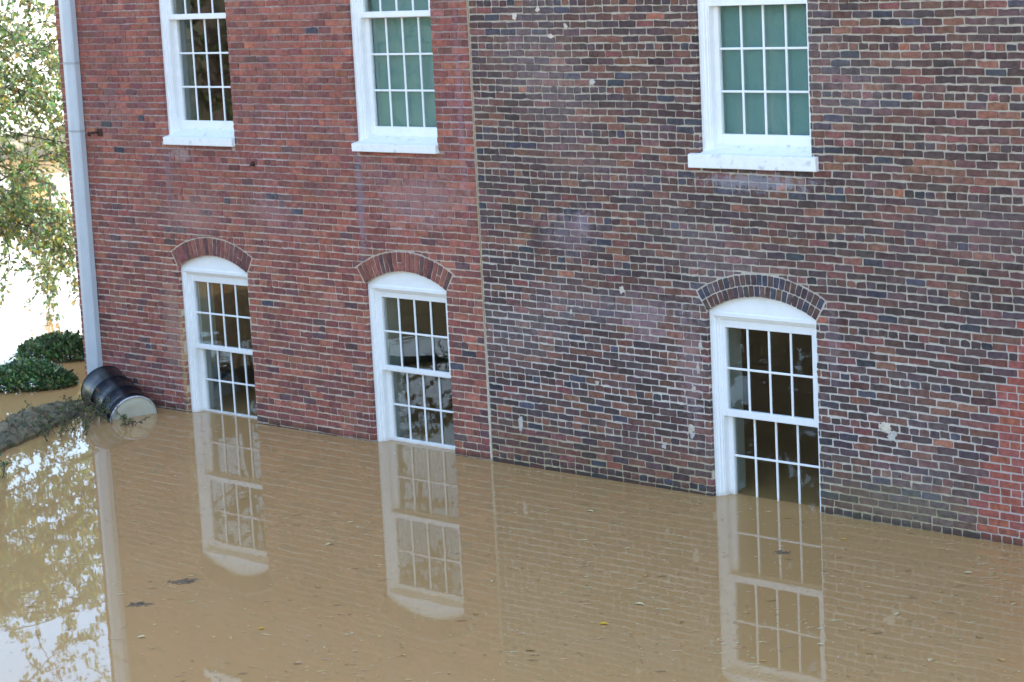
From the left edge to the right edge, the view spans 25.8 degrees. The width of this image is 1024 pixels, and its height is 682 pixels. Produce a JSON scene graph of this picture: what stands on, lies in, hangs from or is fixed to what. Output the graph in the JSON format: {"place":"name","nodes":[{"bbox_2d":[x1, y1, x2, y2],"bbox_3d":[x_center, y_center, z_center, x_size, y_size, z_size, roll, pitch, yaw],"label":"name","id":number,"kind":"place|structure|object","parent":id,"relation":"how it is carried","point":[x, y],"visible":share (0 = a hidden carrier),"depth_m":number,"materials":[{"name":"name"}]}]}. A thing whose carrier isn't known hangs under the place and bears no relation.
{"place":"outdoors","nodes":[
{"label":"outdoors","id":0,"kind":"place"},
{"bbox_2d":[1,126,65,158],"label":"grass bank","id":1,"kind":"structure","parent":0,"point":[17,144],"depth_m":63.53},
{"bbox_2d":[0,0,1023,681],"bbox_3d":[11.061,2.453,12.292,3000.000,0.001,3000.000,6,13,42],"label":"flood water","id":2,"kind":"structure","parent":0,"point":[448,500],"depth_m":18.77,"materials":[{"name":"brown liquid"}]},
{"bbox_2d":[0,453,13,477],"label":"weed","id":3,"kind":"object","parent":2,"relation":"on","point":[3,465],"visible":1,"depth_m":23.01,"materials":[{"name":"green plant"}]},
{"bbox_2d":[11,177,44,191],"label":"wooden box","id":4,"kind":"object","parent":2,"relation":"in","point":[32,183],"visible":0.02,"depth_m":53.39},
{"bbox_2d":[0,0,79,324],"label":"broadleaf tree","id":5,"kind":"object","parent":2,"relation":"on","point":[18,205],"visible":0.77,"depth_m":32.87,"materials":[{"name":"green plant"}]},
{"bbox_2d":[0,356,79,392],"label":"evergreen shrub","id":6,"kind":"object","parent":2,"relation":"in","point":[19,372],"visible":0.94,"depth_m":27.83,"materials":[{"name":"green plant"}]},
{"bbox_2d":[0,399,84,452],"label":"stone wall","id":7,"kind":"structure","parent":2,"relation":"in","point":[14,438],"depth_m":25.51,"materials":[{"name":"grey stone"}]},
{"bbox_2d":[2,408,95,441],"bbox_3d":[-5.214,0.946,25.157,1.018,0.299,0.988,6,13,42],"label":"weed","id":8,"kind":"object","parent":7,"relation":"on","point":[61,423],"visible":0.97,"depth_m":25.09,"materials":[{"name":"green plant"}]},
{"bbox_2d":[24,388,125,428],"bbox_3d":[-4.941,0.806,25.576,1.056,0.406,1.131,6,13,42],"label":"weed","id":9,"kind":"object","parent":7,"relation":"on","point":[81,414],"visible":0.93,"depth_m":25.65,"materials":[{"name":"green plant"}]},
{"bbox_2d":[13,326,84,362],"bbox_3d":[-6.074,0.156,30.100,1.346,0.750,0.953,-2,10,8],"label":"evergreen shrub","id":10,"kind":"object","parent":2,"relation":"in","point":[56,344],"visible":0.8,"depth_m":29.81,"materials":[{"name":"green plant"}]},
{"bbox_2d":[81,366,156,420],"bbox_3d":[-4.617,0.730,26.194,0.588,0.806,1.014,-9,12,-32],"label":"steel drum","id":11,"kind":"object","parent":2,"relation":"in","point":[128,397],"visible":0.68,"depth_m":25.95,"materials":[{"name":"black metal"}]},
{"bbox_2d":[119,416,149,425],"bbox_3d":[-4.301,0.924,25.375,0.258,0.174,0.307,6,13,42],"label":"weed","id":12,"kind":"object","parent":2,"relation":"on","point":[130,421],"visible":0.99,"depth_m":25.37,"materials":[{"name":"green plant"}]},
{"bbox_2d":[126,601,153,606],"bbox_3d":[-3.014,2.144,18.175,0.237,0.023,0.146,-2,10,8],"label":"twig clump","id":13,"kind":"object","parent":2,"relation":"on","point":[139,603],"visible":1,"depth_m":18.18,"materials":[{"name":"wood"}]},
{"bbox_2d":[168,578,202,584],"bbox_3d":[-2.767,2.021,18.810,0.257,0.022,0.228,3,12,31],"label":"twig clump","id":14,"kind":"object","parent":2,"relation":"on","point":[185,581],"visible":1,"depth_m":18.79,"materials":[{"name":"wood"}]},
{"bbox_2d":[54,0,491,460],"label":"brick building","id":15,"kind":"structure","parent":2,"relation":"on","point":[281,196],"depth_m":24.33,"materials":[{"name":"brick"}]},
{"bbox_2d":[159,0,234,146],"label":"window","id":16,"kind":"structure","parent":15,"relation":"in","point":[185,126],"depth_m":25.27,"materials":[{"name":"white paint"}]},
{"bbox_2d":[181,256,256,418],"bbox_3d":[-3.244,0.252,25.686,1.431,2.574,0.421,6,13,42],"label":"window","id":17,"kind":"structure","parent":15,"relation":"in","point":[199,274],"depth_m":25.77,"materials":[{"name":"white paint"}]},
{"bbox_2d":[350,0,438,153],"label":"window","id":18,"kind":"structure","parent":15,"relation":"in","point":[392,40],"depth_m":23.03,"materials":[{"name":"white paint"}]},
{"bbox_2d":[368,271,454,449],"bbox_3d":[-0.962,0.499,23.581,1.421,2.581,0.421,6,13,42],"label":"window","id":19,"kind":"structure","parent":15,"relation":"in","point":[385,292],"depth_m":23.64,"materials":[{"name":"white paint"}]},
{"bbox_2d":[2,416,1023,681],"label":"floating debris","id":20,"kind":"object","parent":2,"relation":"on","point":[552,592],"visible":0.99,"depth_m":17.66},
{"bbox_2d":[468,0,1023,545],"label":"brick building","id":21,"kind":"structure","parent":2,"relation":"on","point":[706,226],"depth_m":20.02,"materials":[{"name":"brick"}]},
{"bbox_2d":[688,0,818,171],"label":"window","id":22,"kind":"structure","parent":21,"relation":"in","point":[754,54],"depth_m":19.92,"materials":[{"name":"white paint"}]},
{"bbox_2d":[709,297,820,511],"bbox_3d":[2.378,0.845,20.498,1.436,2.621,0.421,6,13,42],"label":"window","id":23,"kind":"structure","parent":21,"relation":"in","point":[727,319],"depth_m":20.50,"materials":[{"name":"white paint"}]},
{"bbox_2d":[773,550,789,554],"bbox_3d":[2.265,1.773,18.744,0.138,0.022,0.115,0,10,17],"label":"twig clump","id":24,"kind":"object","parent":2,"relation":"on","point":[781,552],"visible":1,"depth_m":18.72,"materials":[{"name":"wood"}]}
]}

